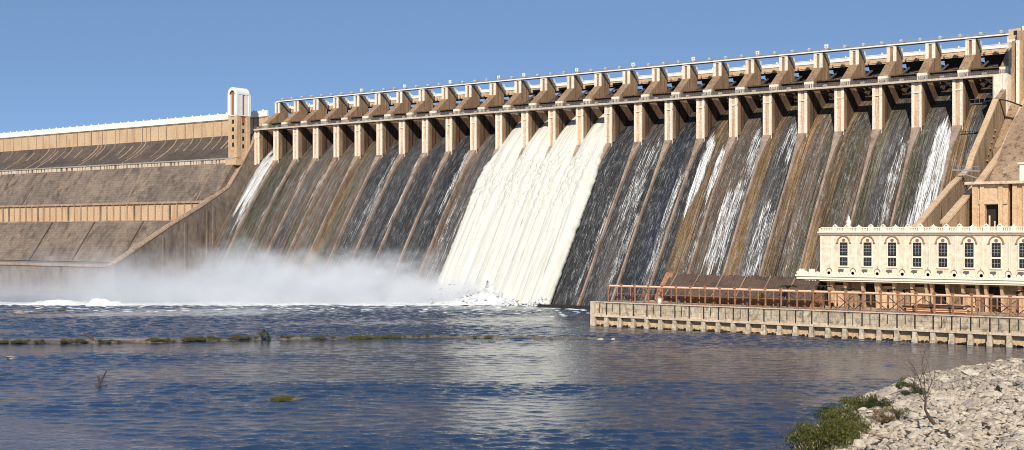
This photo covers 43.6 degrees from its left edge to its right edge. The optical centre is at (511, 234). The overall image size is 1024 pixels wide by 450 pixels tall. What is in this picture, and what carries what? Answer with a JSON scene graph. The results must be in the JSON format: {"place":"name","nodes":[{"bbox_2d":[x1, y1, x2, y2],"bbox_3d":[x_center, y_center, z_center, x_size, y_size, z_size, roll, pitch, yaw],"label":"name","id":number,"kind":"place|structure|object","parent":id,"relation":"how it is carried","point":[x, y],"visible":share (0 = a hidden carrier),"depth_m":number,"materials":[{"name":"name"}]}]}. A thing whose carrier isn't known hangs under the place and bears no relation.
{"place":"outdoors","nodes":[
{"label":"outdoors","id":0,"kind":"place"},
{"bbox_2d":[0,260,1023,449],"bbox_3d":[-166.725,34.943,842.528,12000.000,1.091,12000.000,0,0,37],"label":"river","id":1,"kind":"structure","parent":0,"point":[628,388],"depth_m":313.90,"materials":[{"name":"liquid"}]},
{"bbox_2d":[13,310,27,313],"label":"boulder","id":2,"kind":"object","parent":1,"relation":"in","point":[19,312],"visible":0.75,"depth_m":567.06,"materials":[{"name":"beige stone"}]},
{"bbox_2d":[84,332,94,340],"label":"driftwood","id":3,"kind":"object","parent":1,"relation":"in","point":[89,336],"visible":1,"depth_m":415.08,"materials":[{"name":"brown wood"}]},
{"bbox_2d":[95,368,108,385],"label":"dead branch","id":4,"kind":"object","parent":1,"relation":"in","point":[100,381],"visible":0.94,"depth_m":296.87,"materials":[{"name":"brown wood"}]},
{"bbox_2d":[0,110,269,292],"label":"masonry dam","id":5,"kind":"structure","parent":1,"relation":"in","point":[74,199],"depth_m":899.82,"materials":[{"name":"concrete"}]},
{"bbox_2d":[225,87,250,165],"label":"lift tower","id":6,"kind":"structure","parent":5,"relation":"on","point":[239,107],"depth_m":835.32,"materials":[{"name":"concrete"}]},
{"bbox_2d":[0,281,514,305],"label":"foam","id":7,"kind":"object","parent":1,"relation":"on","point":[489,292],"visible":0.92,"depth_m":638.34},
{"bbox_2d":[257,328,269,339],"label":"bush","id":8,"kind":"object","parent":1,"relation":"on","point":[262,334],"visible":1,"depth_m":424.03,"materials":[{"name":"green plant"}]},
{"bbox_2d":[265,397,307,400],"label":"islet","id":9,"kind":"object","parent":1,"relation":"in","point":[293,398],"visible":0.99,"depth_m":271.45,"materials":[{"name":"grey stone"}]},
{"bbox_2d":[269,395,295,400],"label":"islet grass","id":10,"kind":"structure","parent":9,"relation":"on","point":[284,398],"depth_m":270.39,"materials":[{"name":"green plant"}]},
{"bbox_2d":[0,335,597,343],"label":"sandbar","id":11,"kind":"structure","parent":1,"relation":"in","point":[294,338],"depth_m":427.38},
{"bbox_2d":[0,333,429,342],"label":"sandbar grass","id":12,"kind":"structure","parent":11,"relation":"on","point":[154,339],"depth_m":419.80,"materials":[{"name":"green plant"}]},
{"bbox_2d":[350,335,491,338],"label":"grass tufts","id":13,"kind":"object","parent":11,"relation":"on","point":[382,337],"visible":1,"depth_m":430.82,"materials":[{"name":"green plant"}]},
{"bbox_2d":[36,305,584,316],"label":"whitecaps","id":14,"kind":"object","parent":1,"relation":"on","point":[495,306],"visible":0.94,"depth_m":605.95,"materials":[{"name":"white liquid"}]},
{"bbox_2d":[426,283,549,306],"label":"spray","id":15,"kind":"object","parent":1,"relation":"on","point":[513,299],"visible":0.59,"depth_m":636.50,"materials":[{"name":"white liquid"}]},
{"bbox_2d":[106,31,1011,307],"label":"spillway dam","id":16,"kind":"structure","parent":1,"relation":"in","point":[748,171],"depth_m":652.09,"materials":[{"name":"concrete"}]},
{"bbox_2d":[430,114,605,303],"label":"falling water","id":17,"kind":"structure","parent":16,"relation":"on","point":[520,223],"depth_m":670.91,"materials":[{"name":"white liquid"}]},
{"bbox_2d":[590,300,1023,347],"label":"quay wall","id":18,"kind":"structure","parent":1,"relation":"in","point":[1004,331],"depth_m":438.55,"materials":[{"name":"concrete"}]},
{"bbox_2d":[654,272,825,306],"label":"storage shed","id":19,"kind":"structure","parent":18,"relation":"on","point":[722,281],"depth_m":480.29,"materials":[{"name":"brown metal"}]},
{"bbox_2d":[778,285,797,306],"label":"palm plant","id":20,"kind":"object","parent":18,"relation":"on","point":[787,286],"visible":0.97,"depth_m":460.37,"materials":[{"name":"green plant"}]},
{"bbox_2d":[607,284,1023,316],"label":"pipe gantry","id":21,"kind":"object","parent":18,"relation":"on","point":[862,292],"visible":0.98,"depth_m":441.52,"materials":[{"name":"brown metal"}]},
{"bbox_2d":[812,285,834,307],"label":"palm plant","id":22,"kind":"object","parent":18,"relation":"on","point":[824,287],"visible":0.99,"depth_m":451.80,"materials":[{"name":"green plant"}]},
{"bbox_2d":[837,288,859,308],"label":"palm plant","id":23,"kind":"object","parent":18,"relation":"on","point":[848,289],"visible":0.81,"depth_m":446.46,"materials":[{"name":"green plant"}]},
{"bbox_2d":[880,288,900,291],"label":"palm plant","id":24,"kind":"object","parent":18,"relation":"on","point":[888,290],"visible":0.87,"depth_m":435.98,"materials":[{"name":"green plant"}]},
{"bbox_2d":[890,288,919,292],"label":"palm plant","id":25,"kind":"object","parent":18,"relation":"on","point":[903,290],"visible":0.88,"depth_m":432.74,"materials":[{"name":"green plant"}]},
{"bbox_2d":[795,216,1023,312],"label":"powerhouse","id":26,"kind":"structure","parent":18,"relation":"on","point":[985,259],"depth_m":443.52,"materials":[{"name":"beige paint"}]},
{"bbox_2d":[818,283,827,301],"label":"doorway","id":27,"kind":"structure","parent":26,"relation":"in","point":[826,294],"depth_m":468.08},
{"bbox_2d":[836,235,850,266],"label":"window","id":28,"kind":"structure","parent":26,"relation":"in","point":[843,247],"depth_m":461.16,"materials":[{"name":"metal"}]},
{"bbox_2d":[860,235,874,266],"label":"window","id":29,"kind":"structure","parent":26,"relation":"in","point":[867,248],"depth_m":455.90,"materials":[{"name":"metal"}]},
{"bbox_2d":[866,284,875,302],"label":"doorway","id":30,"kind":"structure","parent":26,"relation":"in","point":[869,287],"depth_m":457.80,"materials":[{"name":"black"}]},
{"bbox_2d":[885,235,899,267],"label":"window","id":31,"kind":"structure","parent":26,"relation":"in","point":[891,247],"depth_m":450.37,"materials":[{"name":"metal"}]},
{"bbox_2d":[909,235,924,267],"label":"window","id":32,"kind":"structure","parent":26,"relation":"in","point":[917,243],"depth_m":444.90,"materials":[{"name":"metal"}]},
{"bbox_2d":[935,286,945,303],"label":"doorway","id":33,"kind":"structure","parent":26,"relation":"in","point":[938,289],"depth_m":442.52,"materials":[{"name":"black"}]},
{"bbox_2d":[935,235,950,268],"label":"window","id":34,"kind":"structure","parent":26,"relation":"in","point":[942,243],"depth_m":439.51,"materials":[{"name":"metal"}]},
{"bbox_2d":[961,235,977,268],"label":"window","id":35,"kind":"structure","parent":26,"relation":"in","point":[969,243],"depth_m":434.17,"materials":[{"name":"metal"}]},
{"bbox_2d":[989,287,1000,307],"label":"doorway","id":36,"kind":"structure","parent":26,"relation":"in","point":[992,290],"depth_m":431.53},
{"bbox_2d":[988,235,1004,269],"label":"window","id":37,"kind":"structure","parent":26,"relation":"in","point":[996,243],"depth_m":428.70,"materials":[{"name":"metal"}]},
{"bbox_2d":[1015,235,1023,269],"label":"window","id":38,"kind":"structure","parent":26,"relation":"in","point":[1020,241],"depth_m":423.81,"materials":[{"name":"metal"}]},
{"bbox_2d":[901,303,976,314],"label":"stoplog stack","id":39,"kind":"object","parent":18,"relation":"on","point":[945,308],"visible":0.81,"depth_m":418.55,"materials":[{"name":"orange paint"}]},
{"bbox_2d":[1003,290,1023,294],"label":"palm plant","id":40,"kind":"object","parent":18,"relation":"on","point":[1017,292],"visible":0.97,"depth_m":410.51,"materials":[{"name":"green plant"}]},
{"bbox_2d":[940,26,1023,226],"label":"abutment","id":41,"kind":"object","parent":1,"relation":"in","point":[1007,158],"visible":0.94,"depth_m":502.10,"materials":[{"name":"concrete"}]},
{"bbox_2d":[952,165,979,177],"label":"cantilever platform","id":42,"kind":"structure","parent":41,"relation":"attached to","point":[967,170],"depth_m":492.65,"materials":[{"name":"metal"}]},
{"bbox_2d":[964,180,1023,226],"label":"valve house","id":43,"kind":"structure","parent":41,"relation":"on","point":[995,203],"depth_m":461.74,"materials":[{"name":"concrete"}]},
{"bbox_2d":[987,205,997,226],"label":"doorway","id":44,"kind":"structure","parent":43,"relation":"in","point":[992,210],"depth_m":464.55,"materials":[{"name":"concrete"}]},
{"bbox_2d":[1018,162,1023,180],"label":"white hut","id":45,"kind":"object","parent":43,"relation":"on","point":[1021,170],"visible":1,"depth_m":460.33,"materials":[{"name":"white paint"}]},
{"bbox_2d":[970,98,1021,105],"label":"footbridge","id":46,"kind":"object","parent":41,"relation":"attached to","point":[984,102],"visible":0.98,"depth_m":538.89,"materials":[{"name":"metal"}]},
{"bbox_2d":[0,0,1023,132],"label":"sky","id":47,"kind":"structure","parent":0,"point":[64,63],"materials":[{"name":"blue"}]},
{"bbox_2d":[852,368,1023,449],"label":"river bank","id":48,"kind":"structure","parent":0,"point":[948,434],"depth_m":195.86,"materials":[{"name":"beige stone"}]},
{"bbox_2d":[779,414,865,449],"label":"bush","id":49,"kind":"object","parent":48,"relation":"on","point":[805,436],"visible":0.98,"depth_m":190.93,"materials":[{"name":"green plant"}]},
{"bbox_2d":[813,404,854,418],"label":"bush","id":50,"kind":"object","parent":48,"relation":"on","point":[825,408],"visible":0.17,"depth_m":236.51,"materials":[{"name":"green plant"}]},
{"bbox_2d":[820,416,868,443],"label":"bush","id":51,"kind":"object","parent":48,"relation":"on","point":[856,433],"visible":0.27,"depth_m":200.14,"materials":[{"name":"green plant"}]},
{"bbox_2d":[814,403,876,433],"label":"bush","id":52,"kind":"object","parent":48,"relation":"on","point":[836,412],"visible":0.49,"depth_m":207.84,"materials":[{"name":"green plant"}]},
{"bbox_2d":[851,439,865,447],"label":"rubble rock","id":53,"kind":"object","parent":48,"relation":"on","point":[858,442],"visible":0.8,"depth_m":190.32,"materials":[{"name":"beige stone"}]},
{"bbox_2d":[837,392,881,410],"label":"bush","id":54,"kind":"object","parent":48,"relation":"on","point":[859,402],"visible":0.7,"depth_m":239.38,"materials":[{"name":"green plant"}]},
{"bbox_2d":[857,407,868,411],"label":"rubble rock","id":55,"kind":"object","parent":48,"relation":"on","point":[861,409],"visible":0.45,"depth_m":233.53,"materials":[{"name":"beige stone"}]},
{"bbox_2d":[865,422,880,429],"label":"rubble rock","id":56,"kind":"object","parent":48,"relation":"on","point":[876,426],"visible":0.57,"depth_m":208.58,"materials":[{"name":"beige stone"}]},
{"bbox_2d":[864,397,895,407],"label":"bush","id":57,"kind":"object","parent":48,"relation":"on","point":[883,402],"visible":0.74,"depth_m":235.22,"materials":[{"name":"green plant"}]},
{"bbox_2d":[874,430,889,437],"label":"rubble rock","id":58,"kind":"object","parent":48,"relation":"on","point":[880,433],"visible":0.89,"depth_m":197.49,"materials":[{"name":"beige stone"}]},
{"bbox_2d":[876,390,887,398],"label":"rubble rock","id":59,"kind":"object","parent":48,"relation":"on","point":[881,393],"visible":0.55,"depth_m":255.54,"materials":[{"name":"beige stone"}]},
{"bbox_2d":[868,405,902,423],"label":"bush","id":60,"kind":"object","parent":48,"relation":"on","point":[883,418],"visible":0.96,"depth_m":212.99,"materials":[{"name":"brown plant"}]},
{"bbox_2d":[884,420,902,428],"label":"rubble rock","id":61,"kind":"object","parent":48,"relation":"on","point":[892,424],"visible":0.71,"depth_m":206.60,"materials":[{"name":"beige stone"}]},
{"bbox_2d":[886,388,901,394],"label":"rubble rock","id":62,"kind":"object","parent":48,"relation":"on","point":[893,391],"visible":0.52,"depth_m":258.67,"materials":[{"name":"beige stone"}]},
{"bbox_2d":[889,403,903,408],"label":"rubble rock","id":63,"kind":"object","parent":48,"relation":"on","point":[894,405],"visible":0.41,"depth_m":230.01,"materials":[{"name":"beige stone"}]},
{"bbox_2d":[885,403,911,420],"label":"bush","id":64,"kind":"object","parent":48,"relation":"on","point":[895,411],"visible":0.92,"depth_m":213.72,"materials":[{"name":"green plant"}]},
{"bbox_2d":[894,377,917,388],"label":"bush","id":65,"kind":"object","parent":48,"relation":"on","point":[900,384],"visible":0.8,"depth_m":268.90,"materials":[{"name":"green plant"}]},
{"bbox_2d":[904,412,918,418],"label":"rubble rock","id":66,"kind":"object","parent":48,"relation":"on","point":[913,414],"visible":0.88,"depth_m":215.20,"materials":[{"name":"beige stone"}]},
{"bbox_2d":[906,432,918,441],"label":"rubble rock","id":67,"kind":"object","parent":48,"relation":"on","point":[911,435],"visible":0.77,"depth_m":190.93,"materials":[{"name":"beige stone"}]},
{"bbox_2d":[897,386,930,394],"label":"bush","id":68,"kind":"object","parent":48,"relation":"on","point":[905,392],"visible":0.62,"depth_m":254.75,"materials":[{"name":"green plant"}]},
{"bbox_2d":[904,428,923,435],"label":"rubble rock","id":69,"kind":"object","parent":48,"relation":"on","point":[914,430],"visible":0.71,"depth_m":192.39,"materials":[{"name":"beige stone"}]},
{"bbox_2d":[909,402,922,406],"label":"rubble rock","id":70,"kind":"object","parent":48,"relation":"on","point":[914,403],"visible":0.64,"depth_m":228.35,"materials":[{"name":"beige stone"}]},
{"bbox_2d":[809,358,1023,449],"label":"rubble","id":71,"kind":"object","parent":48,"relation":"on","point":[962,395],"visible":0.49,"depth_m":217.82,"materials":[{"name":"beige stone"}]},
{"bbox_2d":[898,342,938,424],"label":"dead tree","id":72,"kind":"object","parent":48,"relation":"on","point":[931,420],"visible":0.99,"depth_m":198.75,"materials":[{"name":"brown wood"}]},
{"bbox_2d":[910,420,927,427],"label":"rubble rock","id":73,"kind":"object","parent":48,"relation":"on","point":[919,423],"visible":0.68,"depth_m":204.59,"materials":[{"name":"beige stone"}]},
{"bbox_2d":[922,387,935,393],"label":"rubble rock","id":74,"kind":"object","parent":48,"relation":"on","point":[933,391],"visible":0.45,"depth_m":252.41,"materials":[{"name":"beige stone"}]},
{"bbox_2d":[923,413,939,418],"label":"rubble rock","id":75,"kind":"object","parent":48,"relation":"on","point":[933,415],"visible":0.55,"depth_m":211.55,"materials":[{"name":"beige stone"}]},
{"bbox_2d":[932,424,938,430],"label":"rubble rock","id":76,"kind":"object","parent":48,"relation":"on","point":[935,427],"visible":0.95,"depth_m":196.24,"materials":[{"name":"beige stone"}]},
{"bbox_2d":[929,407,943,410],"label":"rubble rock","id":77,"kind":"object","parent":48,"relation":"on","point":[936,408],"visible":0.55,"depth_m":218.73,"materials":[{"name":"beige stone"}]},
{"bbox_2d":[933,400,946,406],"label":"rubble rock","id":78,"kind":"object","parent":48,"relation":"on","point":[940,402],"visible":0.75,"depth_m":225.38,"materials":[{"name":"beige stone"}]},
{"bbox_2d":[933,394,948,399],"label":"rubble rock","id":79,"kind":"object","parent":48,"relation":"on","point":[940,396],"visible":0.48,"depth_m":234.60,"materials":[{"name":"beige stone"}]},
{"bbox_2d":[940,416,957,421],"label":"rubble rock","id":80,"kind":"object","parent":48,"relation":"on","point":[949,418],"visible":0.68,"depth_m":206.68,"materials":[{"name":"beige stone"}]},
{"bbox_2d":[947,394,957,399],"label":"rubble rock","id":81,"kind":"object","parent":48,"relation":"on","point":[950,396],"visible":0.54,"depth_m":235.22,"materials":[{"name":"beige stone"}]},
{"bbox_2d":[955,432,965,438],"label":"rubble rock","id":82,"kind":"object","parent":48,"relation":"on","point":[960,435],"visible":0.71,"depth_m":187.85,"materials":[{"name":"beige stone"}]},
{"bbox_2d":[957,430,973,436],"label":"rubble rock","id":83,"kind":"object","parent":48,"relation":"on","point":[968,433],"visible":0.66,"depth_m":188.62,"materials":[{"name":"beige stone"}]},
{"bbox_2d":[961,399,978,408],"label":"rubble rock","id":84,"kind":"object","parent":48,"relation":"on","point":[967,403],"visible":0.57,"depth_m":221.13,"materials":[{"name":"beige stone"}]},
{"bbox_2d":[960,368,979,375],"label":"rubble rock","id":85,"kind":"object","parent":48,"relation":"on","point":[968,372],"visible":0.68,"depth_m":284.30,"materials":[{"name":"beige stone"}]},
{"bbox_2d":[966,406,980,411],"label":"rubble rock","id":86,"kind":"object","parent":48,"relation":"on","point":[974,408],"visible":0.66,"depth_m":213.72,"materials":[{"name":"beige stone"}]},
{"bbox_2d":[971,430,983,438],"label":"rubble rock","id":87,"kind":"object","parent":48,"relation":"on","point":[978,433],"visible":0.68,"depth_m":187.75,"materials":[{"name":"beige stone"}]},
{"bbox_2d":[973,437,985,441],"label":"rubble rock","id":88,"kind":"object","parent":48,"relation":"on","point":[977,439],"visible":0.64,"depth_m":183.52,"materials":[{"name":"beige stone"}]},
{"bbox_2d":[974,365,986,369],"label":"rubble rock","id":89,"kind":"object","parent":48,"relation":"on","point":[978,367],"visible":0.52,"depth_m":304.20,"materials":[{"name":"beige stone"}]},
{"bbox_2d":[974,389,986,394],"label":"rubble rock","id":90,"kind":"object","parent":48,"relation":"on","point":[978,391],"visible":0.66,"depth_m":242.61,"materials":[{"name":"beige stone"}]},
{"bbox_2d":[973,412,988,419],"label":"rubble rock","id":91,"kind":"object","parent":48,"relation":"on","point":[980,415],"visible":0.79,"depth_m":206.26,"materials":[{"name":"beige stone"}]},
{"bbox_2d":[976,383,988,388],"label":"rubble rock","id":92,"kind":"object","parent":48,"relation":"on","point":[982,384],"visible":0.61,"depth_m":254.92,"materials":[{"name":"beige stone"}]},
{"bbox_2d":[978,393,992,398],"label":"rubble rock","id":93,"kind":"object","parent":48,"relation":"on","point":[985,395],"visible":0.68,"depth_m":233.75,"materials":[{"name":"beige stone"}]},
{"bbox_2d":[982,419,995,425],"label":"rubble rock","id":94,"kind":"object","parent":48,"relation":"on","point":[986,421],"visible":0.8,"depth_m":198.99,"materials":[{"name":"beige stone"}]},
{"bbox_2d":[986,386,994,391],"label":"rubble rock","id":95,"kind":"object","parent":48,"relation":"on","point":[991,388],"visible":0.52,"depth_m":246.54,"materials":[{"name":"beige stone"}]},
{"bbox_2d":[989,365,999,369],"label":"rubble rock","id":96,"kind":"object","parent":48,"relation":"on","point":[993,367],"visible":0.55,"depth_m":301.28,"materials":[{"name":"beige stone"}]},
{"bbox_2d":[992,391,1001,397],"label":"rubble rock","id":97,"kind":"object","parent":48,"relation":"on","point":[996,393],"visible":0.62,"depth_m":235.53,"materials":[{"name":"beige stone"}]},
{"bbox_2d":[992,415,1006,420],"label":"rubble rock","id":98,"kind":"object","parent":48,"relation":"on","point":[997,417],"visible":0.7,"depth_m":202.59,"materials":[{"name":"beige stone"}]},
{"bbox_2d":[994,376,1006,379],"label":"rubble rock","id":99,"kind":"object","parent":48,"relation":"on","point":[1003,378],"visible":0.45,"depth_m":272.53,"materials":[{"name":"beige stone"}]},
{"bbox_2d":[994,384,1008,391],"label":"rubble rock","id":100,"kind":"object","parent":48,"relation":"on","point":[1004,387],"visible":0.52,"depth_m":244.54,"materials":[{"name":"beige stone"}]},
{"bbox_2d":[999,395,1011,400],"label":"rubble rock","id":101,"kind":"object","parent":48,"relation":"on","point":[1003,397],"visible":0.62,"depth_m":229.07,"materials":[{"name":"beige stone"}]},
{"bbox_2d":[1000,381,1012,385],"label":"rubble rock","id":102,"kind":"object","parent":48,"relation":"on","point":[1007,383],"visible":0.59,"depth_m":256.04,"materials":[{"name":"beige stone"}]},
{"bbox_2d":[999,437,1016,442],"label":"rubble rock","id":103,"kind":"object","parent":48,"relation":"on","point":[1006,439],"visible":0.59,"depth_m":181.75,"materials":[{"name":"beige stone"}]},
{"bbox_2d":[1006,441,1017,446],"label":"rubble rock","id":104,"kind":"object","parent":48,"relation":"on","point":[1012,443],"visible":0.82,"depth_m":177.99,"materials":[{"name":"beige stone"}]},
{"bbox_2d":[1013,431,1023,437],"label":"rubble rock","id":105,"kind":"object","parent":48,"relation":"on","point":[1019,434],"visible":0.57,"depth_m":185.02,"materials":[{"name":"beige stone"}]},
{"bbox_2d":[1015,380,1023,385],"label":"rubble rock","id":106,"kind":"object","parent":48,"relation":"on","point":[1018,382],"visible":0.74,"depth_m":254.65,"materials":[{"name":"beige stone"}]},
{"bbox_2d":[1016,421,1023,425],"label":"rubble rock","id":107,"kind":"object","parent":48,"relation":"on","point":[1019,423],"visible":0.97,"depth_m":196.28,"materials":[{"name":"beige stone"}]}
]}

